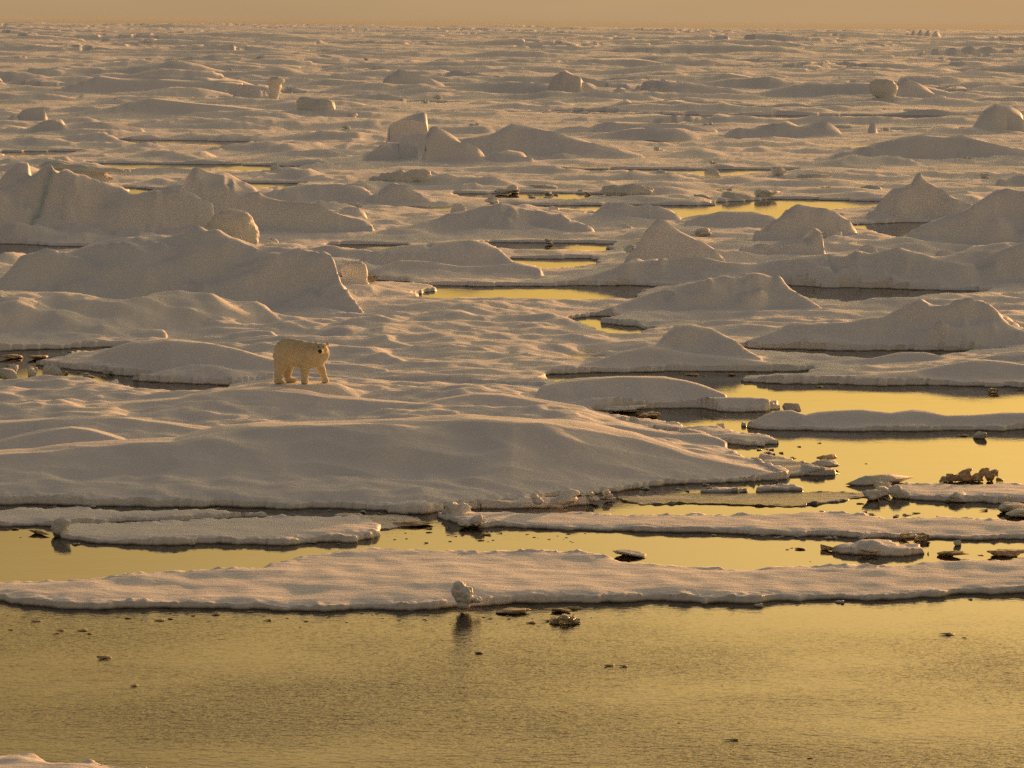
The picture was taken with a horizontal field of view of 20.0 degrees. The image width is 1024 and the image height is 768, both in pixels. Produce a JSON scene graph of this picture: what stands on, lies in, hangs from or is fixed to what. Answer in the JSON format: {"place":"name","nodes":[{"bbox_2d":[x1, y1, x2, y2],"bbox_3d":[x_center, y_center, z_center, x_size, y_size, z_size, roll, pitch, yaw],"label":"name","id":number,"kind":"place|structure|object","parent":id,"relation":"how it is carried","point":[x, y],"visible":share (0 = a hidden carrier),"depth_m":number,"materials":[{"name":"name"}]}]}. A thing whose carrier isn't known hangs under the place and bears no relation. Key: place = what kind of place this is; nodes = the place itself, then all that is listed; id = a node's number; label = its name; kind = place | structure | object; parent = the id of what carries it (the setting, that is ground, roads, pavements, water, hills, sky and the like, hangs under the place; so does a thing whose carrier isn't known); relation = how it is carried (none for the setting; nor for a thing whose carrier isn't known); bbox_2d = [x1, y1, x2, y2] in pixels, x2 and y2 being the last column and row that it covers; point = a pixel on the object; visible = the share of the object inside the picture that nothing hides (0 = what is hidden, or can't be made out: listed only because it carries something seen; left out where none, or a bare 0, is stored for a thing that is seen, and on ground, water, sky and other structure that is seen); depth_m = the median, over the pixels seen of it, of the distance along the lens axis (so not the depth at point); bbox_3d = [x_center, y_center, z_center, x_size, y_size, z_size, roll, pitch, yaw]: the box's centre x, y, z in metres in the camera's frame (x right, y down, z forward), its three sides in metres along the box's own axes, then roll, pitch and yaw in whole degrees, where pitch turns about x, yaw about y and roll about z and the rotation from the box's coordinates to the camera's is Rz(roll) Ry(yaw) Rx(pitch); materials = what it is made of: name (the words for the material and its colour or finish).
{"place":"outdoors","nodes":[
{"label":"outdoors","id":0,"kind":"place"},
{"bbox_2d":[0,22,1023,482],"bbox_3d":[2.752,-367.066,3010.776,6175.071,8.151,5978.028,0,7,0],"label":"snow ground","id":1,"kind":"structure","parent":0,"point":[62,86],"depth_m":255.57,"materials":[{"name":"snow"}]},
{"bbox_2d":[39,161,129,181],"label":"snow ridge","id":2,"kind":"structure","parent":1,"relation":"on","point":[97,172],"depth_m":207.65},
{"bbox_2d":[0,164,215,231],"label":"snow ridge","id":3,"kind":"structure","parent":1,"relation":"on","point":[45,195],"depth_m":159.82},
{"bbox_2d":[0,290,282,338],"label":"snow hummock","id":4,"kind":"object","parent":1,"relation":"on","point":[167,312],"visible":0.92,"depth_m":111.10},
{"bbox_2d":[0,226,365,313],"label":"snow ridge","id":5,"kind":"structure","parent":1,"relation":"on","point":[219,263],"depth_m":122.32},
{"bbox_2d":[204,209,258,244],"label":"ice boulder","id":6,"kind":"object","parent":1,"relation":"on","point":[239,224],"visible":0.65,"depth_m":149.13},
{"bbox_2d":[268,76,284,98],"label":"ice block","id":7,"kind":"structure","parent":1,"relation":"on","point":[275,85],"depth_m":411.43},
{"bbox_2d":[182,167,374,230],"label":"snow ridge","id":8,"kind":"structure","parent":1,"relation":"on","point":[223,190],"depth_m":162.49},
{"bbox_2d":[296,97,334,109],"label":"ice block","id":9,"kind":"object","parent":1,"relation":"on","point":[306,103],"depth_m":362.38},
{"bbox_2d":[338,206,367,218],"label":"snow hummock","id":10,"kind":"object","parent":1,"relation":"on","point":[351,210],"visible":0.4,"depth_m":172.73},
{"bbox_2d":[341,260,368,283],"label":"ice block","id":11,"kind":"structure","parent":1,"relation":"on","point":[354,271],"depth_m":129.09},
{"bbox_2d":[367,275,378,281],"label":"ice block","id":12,"kind":"object","parent":1,"relation":"on","point":[370,278],"depth_m":131.85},
{"bbox_2d":[368,172,389,181],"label":"ice block","id":13,"kind":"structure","parent":1,"relation":"on","point":[381,176],"depth_m":210.31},
{"bbox_2d":[386,170,412,181],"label":"ice block","id":14,"kind":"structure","parent":1,"relation":"on","point":[400,176],"depth_m":209.76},
{"bbox_2d":[351,183,448,205],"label":"snow hummock","id":15,"kind":"object","parent":1,"relation":"on","point":[400,191],"visible":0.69,"depth_m":190.74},
{"bbox_2d":[382,69,444,85],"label":"snow hummock","id":16,"kind":"object","parent":1,"relation":"on","point":[399,74],"visible":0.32,"depth_m":503.68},
{"bbox_2d":[407,169,431,181],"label":"ice block","id":17,"kind":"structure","parent":1,"relation":"on","point":[416,175],"depth_m":209.93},
{"bbox_2d":[359,240,513,263],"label":"snow hummock","id":18,"kind":"object","parent":1,"relation":"on","point":[469,251],"visible":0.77,"depth_m":142.33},
{"bbox_2d":[424,126,489,160],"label":"snow hummock","id":19,"kind":"object","parent":1,"relation":"on","point":[439,142],"visible":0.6,"depth_m":245.89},
{"bbox_2d":[484,196,498,204],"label":"strewn block","id":20,"kind":"object","parent":1,"relation":"on","point":[491,200],"depth_m":188.01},
{"bbox_2d":[500,150,535,160],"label":"snow hummock","id":21,"kind":"object","parent":1,"relation":"on","point":[514,153],"visible":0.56,"depth_m":246.78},
{"bbox_2d":[540,70,616,92],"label":"snow hummock","id":22,"kind":"object","parent":1,"relation":"on","point":[565,81],"visible":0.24,"depth_m":471.63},
{"bbox_2d":[601,184,653,195],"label":"ice block","id":23,"kind":"object","parent":1,"relation":"on","point":[623,190],"depth_m":197.95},
{"bbox_2d":[624,241,638,252],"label":"strewn block","id":24,"kind":"object","parent":1,"relation":"on","point":[628,248],"depth_m":149.37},
{"bbox_2d":[624,219,724,261],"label":"pyramid hummock","id":25,"kind":"object","parent":1,"relation":"on","point":[660,239],"visible":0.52,"depth_m":141.55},
{"bbox_2d":[694,228,710,235],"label":"strewn block","id":26,"kind":"object","parent":1,"relation":"on","point":[702,232],"depth_m":163.95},
{"bbox_2d":[596,273,818,316],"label":"snow hummock","id":27,"kind":"object","parent":1,"relation":"on","point":[756,290],"visible":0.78,"depth_m":120.60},
{"bbox_2d":[655,324,760,357],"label":"snow hummock","id":28,"kind":"object","parent":1,"relation":"on","point":[692,337],"visible":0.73,"depth_m":102.90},
{"bbox_2d":[704,168,720,177],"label":"ice block","id":29,"kind":"object","parent":1,"relation":"on","point":[712,173],"depth_m":222.33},
{"bbox_2d":[739,228,823,253],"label":"snow hummock","id":30,"kind":"object","parent":1,"relation":"on","point":[814,236],"visible":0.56,"depth_m":148.77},
{"bbox_2d":[568,242,1023,288],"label":"snow ridge","id":31,"kind":"structure","parent":1,"relation":"on","point":[973,265],"depth_m":134.43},
{"bbox_2d":[759,204,856,237],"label":"snow hummock","id":32,"kind":"object","parent":1,"relation":"on","point":[785,223],"visible":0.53,"depth_m":161.44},
{"bbox_2d":[823,230,842,237],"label":"strewn block","id":33,"kind":"object","parent":1,"relation":"on","point":[828,233],"depth_m":160.18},
{"bbox_2d":[868,79,897,97],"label":"ice block","id":34,"kind":"object","parent":1,"relation":"on","point":[881,88],"depth_m":440.48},
{"bbox_2d":[743,297,1023,350],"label":"snow ridge","id":35,"kind":"structure","parent":1,"relation":"on","point":[961,324],"depth_m":108.74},
{"bbox_2d":[873,173,972,218],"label":"snow hummock","id":36,"kind":"object","parent":1,"relation":"on","point":[906,198],"visible":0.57,"depth_m":178.97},
{"bbox_2d":[903,188,1023,243],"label":"snow hummock","id":37,"kind":"object","parent":1,"relation":"on","point":[990,216],"visible":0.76,"depth_m":157.95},
{"bbox_2d":[980,173,989,178],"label":"strewn block","id":38,"kind":"object","parent":1,"relation":"on","point":[983,176],"depth_m":226.38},
{"bbox_2d":[975,104,1022,129],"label":"snow hummock","id":39,"kind":"object","parent":1,"relation":"on","point":[996,114],"visible":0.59,"depth_m":323.77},
{"bbox_2d":[987,175,1023,185],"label":"snow hummock","id":40,"kind":"object","parent":1,"relation":"on","point":[1018,179],"visible":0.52,"depth_m":216.35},
{"bbox_2d":[0,19,1023,767],"bbox_3d":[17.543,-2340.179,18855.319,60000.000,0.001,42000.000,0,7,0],"label":"water","id":41,"kind":"structure","parent":0,"point":[896,683],"depth_m":55.95,"materials":[{"name":"yellow liquid"}]},
{"bbox_2d":[0,368,17,378],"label":"ice block","id":42,"kind":"object","parent":41,"relation":"on","point":[6,373],"depth_m":96.93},
{"bbox_2d":[0,354,22,358],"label":"ice block","id":43,"kind":"object","parent":41,"relation":"on","point":[13,356],"depth_m":102.94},
{"bbox_2d":[7,365,17,371],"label":"ice block","id":44,"kind":"object","parent":41,"relation":"on","point":[14,368],"depth_m":98.65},
{"bbox_2d":[0,162,30,186],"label":"ice block","id":45,"kind":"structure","parent":41,"relation":"on","point":[9,176],"depth_m":161.38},
{"bbox_2d":[27,368,36,376],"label":"ice block","id":46,"kind":"object","parent":41,"relation":"on","point":[32,372],"depth_m":97.61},
{"bbox_2d":[27,355,47,358],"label":"ice block","id":47,"kind":"object","parent":41,"relation":"on","point":[39,356],"depth_m":102.77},
{"bbox_2d":[29,530,48,534],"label":"ice chunk","id":48,"kind":"object","parent":41,"relation":"on","point":[38,532],"visible":1,"depth_m":67.96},
{"bbox_2d":[42,365,63,375],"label":"ice block","id":49,"kind":"object","parent":41,"relation":"on","point":[52,370],"depth_m":96.83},
{"bbox_2d":[0,753,146,767],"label":"ice floe","id":50,"kind":"object","parent":41,"relation":"on","point":[26,760],"visible":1,"depth_m":46.04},
{"bbox_2d":[0,506,296,526],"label":"ice floe","id":51,"kind":"object","parent":41,"relation":"on","point":[25,516],"visible":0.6,"depth_m":69.98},
{"bbox_2d":[54,514,381,545],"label":"ice floe","id":52,"kind":"object","parent":41,"relation":"on","point":[281,529],"visible":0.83,"depth_m":67.79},
{"bbox_2d":[51,517,70,534],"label":"ice chunk","id":53,"kind":"object","parent":52,"relation":"on","point":[59,525],"visible":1,"depth_m":67.73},
{"bbox_2d":[333,512,420,529],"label":"slush floe","id":54,"kind":"object","parent":41,"relation":"on","point":[385,522],"visible":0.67,"depth_m":70.34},
{"bbox_2d":[392,520,432,526],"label":"ice chunk","id":55,"kind":"object","parent":54,"relation":"on","point":[411,523],"visible":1,"depth_m":69.52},
{"bbox_2d":[0,373,783,510],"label":"ice floe","id":56,"kind":"object","parent":41,"relation":"on","point":[355,443],"visible":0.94,"depth_m":76.55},
{"bbox_2d":[273,338,328,383],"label":"polar bear","id":57,"kind":"object","parent":56,"relation":"on","point":[291,354],"visible":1,"depth_m":90.10},
{"bbox_2d":[382,142,419,158],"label":"ice block","id":58,"kind":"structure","parent":41,"relation":"on","point":[393,147],"depth_m":247.78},
{"bbox_2d":[386,113,427,141],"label":"ice block","id":59,"kind":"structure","parent":41,"relation":"on","point":[420,117],"depth_m":265.69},
{"bbox_2d":[451,581,481,609],"bbox_3d":[-0.936,4.325,59.445,0.614,0.593,0.435,-2,8,-20],"label":"ice chunk","id":60,"kind":"object","parent":41,"relation":"on","point":[463,595],"visible":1,"depth_m":59.30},
{"bbox_2d":[386,497,588,513],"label":"ice floe","id":61,"kind":"object","parent":41,"relation":"on","point":[418,507],"visible":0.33,"depth_m":72.06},
{"bbox_2d":[531,493,543,504],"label":"ice chunk","id":62,"kind":"object","parent":61,"relation":"on","point":[537,500],"visible":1,"depth_m":71.76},
{"bbox_2d":[494,189,518,192],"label":"ice slab","id":63,"kind":"object","parent":41,"relation":"on","point":[505,190],"depth_m":203.09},
{"bbox_2d":[0,547,1023,611],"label":"ice floe","id":64,"kind":"object","parent":41,"relation":"on","point":[388,578],"visible":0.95,"depth_m":61.76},
{"bbox_2d":[495,607,530,613],"bbox_3d":[0.021,4.646,59.400,0.725,0.093,0.350,0,7,0],"label":"ice chunk","id":65,"kind":"object","parent":41,"relation":"on","point":[510,610],"visible":1,"depth_m":59.32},
{"bbox_2d":[551,608,570,611],"bbox_3d":[0.998,4.637,59.538,0.416,0.080,0.229,3,7,17],"label":"ice crumb","id":66,"kind":"object","parent":41,"relation":"on","point":[560,610],"visible":1,"depth_m":59.48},
{"bbox_2d":[547,489,579,508],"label":"ice chunk","id":67,"kind":"object","parent":41,"relation":"on","point":[563,499],"visible":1,"depth_m":71.63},
{"bbox_2d":[549,614,579,623],"bbox_3d":[1.064,4.747,58.492,0.632,0.234,0.442,0,7,0],"label":"ice chunk","id":68,"kind":"object","parent":41,"relation":"on","point":[565,619],"visible":1,"depth_m":58.37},
{"bbox_2d":[581,491,599,501],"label":"ice chunk","id":69,"kind":"object","parent":41,"relation":"on","point":[590,496],"visible":1,"depth_m":72.92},
{"bbox_2d":[602,490,614,500],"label":"ice chunk","id":70,"kind":"object","parent":41,"relation":"on","point":[607,494],"visible":1,"depth_m":73.37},
{"bbox_2d":[603,405,645,411],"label":"ice chunk","id":71,"kind":"object","parent":41,"relation":"on","point":[632,408],"visible":1,"depth_m":89.90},
{"bbox_2d":[613,549,645,556],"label":"ice slab","id":72,"kind":"object","parent":41,"relation":"on","point":[633,553],"depth_m":65.71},
{"bbox_2d":[638,411,660,417],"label":"ice chunk","id":73,"kind":"object","parent":41,"relation":"on","point":[651,414],"visible":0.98,"depth_m":88.79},
{"bbox_2d":[540,376,779,411],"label":"ice floe","id":74,"kind":"object","parent":41,"relation":"on","point":[651,392],"visible":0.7,"depth_m":91.58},
{"bbox_2d":[610,414,778,445],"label":"ice floe","id":75,"kind":"object","parent":41,"relation":"on","point":[728,436],"visible":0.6,"depth_m":84.24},
{"bbox_2d":[694,194,711,198],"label":"ice slab","id":76,"kind":"object","parent":41,"relation":"on","point":[701,195],"depth_m":196.05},
{"bbox_2d":[437,511,1023,539],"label":"ice floe","id":77,"kind":"object","parent":41,"relation":"on","point":[837,523],"visible":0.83,"depth_m":69.48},
{"bbox_2d":[441,502,471,513],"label":"ice chunk","id":78,"kind":"object","parent":77,"relation":"on","point":[456,508],"visible":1,"depth_m":70.47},
{"bbox_2d":[458,515,485,526],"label":"ice chunk","id":79,"kind":"object","parent":77,"relation":"on","point":[477,520],"visible":1,"depth_m":69.22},
{"bbox_2d":[721,191,750,198],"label":"ice slab","id":80,"kind":"structure","parent":41,"relation":"on","point":[732,195],"depth_m":198.38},
{"bbox_2d":[616,486,884,506],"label":"slush floe","id":81,"kind":"object","parent":41,"relation":"on","point":[784,497],"visible":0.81,"depth_m":73.85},
{"bbox_2d":[711,483,799,492],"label":"ice floe","id":82,"kind":"object","parent":41,"relation":"on","point":[741,490],"visible":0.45,"depth_m":74.98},
{"bbox_2d":[754,189,780,196],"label":"ice slab","id":83,"kind":"structure","parent":41,"relation":"on","point":[762,193],"depth_m":200.15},
{"bbox_2d":[782,403,800,411],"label":"ice block","id":84,"kind":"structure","parent":41,"relation":"on","point":[792,406],"depth_m":90.30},
{"bbox_2d":[758,453,835,475],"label":"slush floe","id":85,"kind":"object","parent":41,"relation":"on","point":[791,465],"visible":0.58,"depth_m":79.17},
{"bbox_2d":[796,174,831,178],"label":"ice slab","id":86,"kind":"structure","parent":41,"relation":"on","point":[823,176],"depth_m":222.95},
{"bbox_2d":[800,465,838,473],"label":"ice slab","id":87,"kind":"structure","parent":41,"relation":"on","point":[808,468],"depth_m":77.84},
{"bbox_2d":[811,459,839,467],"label":"ice slab","id":88,"kind":"structure","parent":41,"relation":"on","point":[829,463],"depth_m":78.94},
{"bbox_2d":[816,454,836,459],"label":"ice chunk","id":89,"kind":"object","parent":41,"relation":"on","point":[830,456],"visible":1,"depth_m":79.58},
{"bbox_2d":[820,544,832,550],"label":"ice slab","id":90,"kind":"structure","parent":41,"relation":"on","point":[825,547],"depth_m":66.69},
{"bbox_2d":[860,185,881,189],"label":"ice slab","id":91,"kind":"structure","parent":41,"relation":"on","point":[872,187],"depth_m":208.58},
{"bbox_2d":[862,489,880,500],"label":"ice chunk","id":92,"kind":"object","parent":41,"relation":"on","point":[872,495],"visible":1,"depth_m":73.70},
{"bbox_2d":[846,474,913,485],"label":"ice slab","id":93,"kind":"structure","parent":41,"relation":"on","point":[871,480],"depth_m":76.38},
{"bbox_2d":[832,542,928,555],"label":"ice floe","id":94,"kind":"object","parent":41,"relation":"on","point":[909,549],"visible":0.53,"depth_m":66.22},
{"bbox_2d":[854,539,897,552],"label":"ice chunk","id":95,"kind":"object","parent":94,"relation":"on","point":[871,545],"visible":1,"depth_m":66.20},
{"bbox_2d":[875,486,888,495],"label":"ice chunk","id":96,"kind":"object","parent":41,"relation":"on","point":[884,490],"visible":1,"depth_m":74.21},
{"bbox_2d":[741,409,1023,431],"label":"ice floe","id":97,"kind":"object","parent":41,"relation":"on","point":[858,420],"visible":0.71,"depth_m":86.89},
{"bbox_2d":[874,481,890,488],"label":"ice chunk","id":98,"kind":"object","parent":41,"relation":"on","point":[885,484],"visible":0.78,"depth_m":74.94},
{"bbox_2d":[742,355,1023,387],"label":"ice floe","id":99,"kind":"object","parent":41,"relation":"on","point":[1000,371],"visible":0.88,"depth_m":98.12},
{"bbox_2d":[888,485,909,498],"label":"ice chunk","id":100,"kind":"object","parent":41,"relation":"on","point":[897,491],"visible":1,"depth_m":74.05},
{"bbox_2d":[898,531,912,538],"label":"ice chunk","id":101,"kind":"object","parent":41,"relation":"on","point":[904,535],"visible":1,"depth_m":68.14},
{"bbox_2d":[913,533,929,540],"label":"ice chunk","id":102,"kind":"object","parent":41,"relation":"on","point":[920,536],"visible":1,"depth_m":68.02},
{"bbox_2d":[826,135,1023,158],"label":"rubble ridge","id":103,"kind":"structure","parent":41,"relation":"on","point":[941,146],"depth_m":256.92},
{"bbox_2d":[937,551,966,555],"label":"ice chunk","id":104,"kind":"object","parent":41,"relation":"on","point":[948,553],"visible":1,"depth_m":66.05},
{"bbox_2d":[946,473,959,481],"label":"ice chunk","id":105,"kind":"object","parent":41,"relation":"on","point":[951,477],"visible":1,"depth_m":76.83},
{"bbox_2d":[896,482,1023,503],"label":"ice floe","id":106,"kind":"object","parent":41,"relation":"on","point":[986,493],"visible":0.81,"depth_m":74.31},
{"bbox_2d":[946,491,969,502],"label":"ice chunk","id":107,"kind":"object","parent":106,"relation":"on","point":[957,497],"visible":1,"depth_m":73.53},
{"bbox_2d":[958,469,970,481],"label":"ice chunk","id":108,"kind":"object","parent":41,"relation":"on","point":[965,475],"visible":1,"depth_m":76.92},
{"bbox_2d":[971,473,983,481],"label":"ice chunk","id":109,"kind":"object","parent":41,"relation":"on","point":[977,477],"visible":1,"depth_m":76.88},
{"bbox_2d":[978,468,989,476],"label":"ice chunk","id":110,"kind":"object","parent":109,"relation":"on","point":[982,471],"visible":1,"depth_m":76.94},
{"bbox_2d":[973,431,986,438],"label":"ice chunk","id":111,"kind":"object","parent":41,"relation":"on","point":[980,435],"visible":1,"depth_m":84.89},
{"bbox_2d":[984,469,997,480],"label":"ice chunk","id":112,"kind":"object","parent":41,"relation":"on","point":[989,475],"visible":1,"depth_m":76.91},
{"bbox_2d":[998,496,1010,503],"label":"ice chunk","id":113,"kind":"object","parent":41,"relation":"on","point":[1002,499],"visible":0.86,"depth_m":73.41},
{"bbox_2d":[987,549,1023,556],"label":"ice chunk","id":114,"kind":"object","parent":41,"relation":"on","point":[1008,552],"visible":1,"depth_m":66.10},
{"bbox_2d":[997,502,1023,512],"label":"ice slab","id":115,"kind":"structure","parent":41,"relation":"on","point":[1005,507],"depth_m":71.91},
{"bbox_2d":[1006,509,1023,516],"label":"ice slab","id":116,"kind":"structure","parent":41,"relation":"on","point":[1016,513],"depth_m":71.32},
{"bbox_2d":[0,0,1023,25],"label":"sky","id":117,"kind":"structure","parent":0,"point":[763,12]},
{"bbox_2d":[528,184,556,188],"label":"ice slab","id":118,"kind":"structure","parent":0,"point":[547,186],"depth_m":207.78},
{"bbox_2d":[770,167,787,174],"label":"ice block","id":119,"kind":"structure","parent":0,"point":[777,170],"depth_m":227.21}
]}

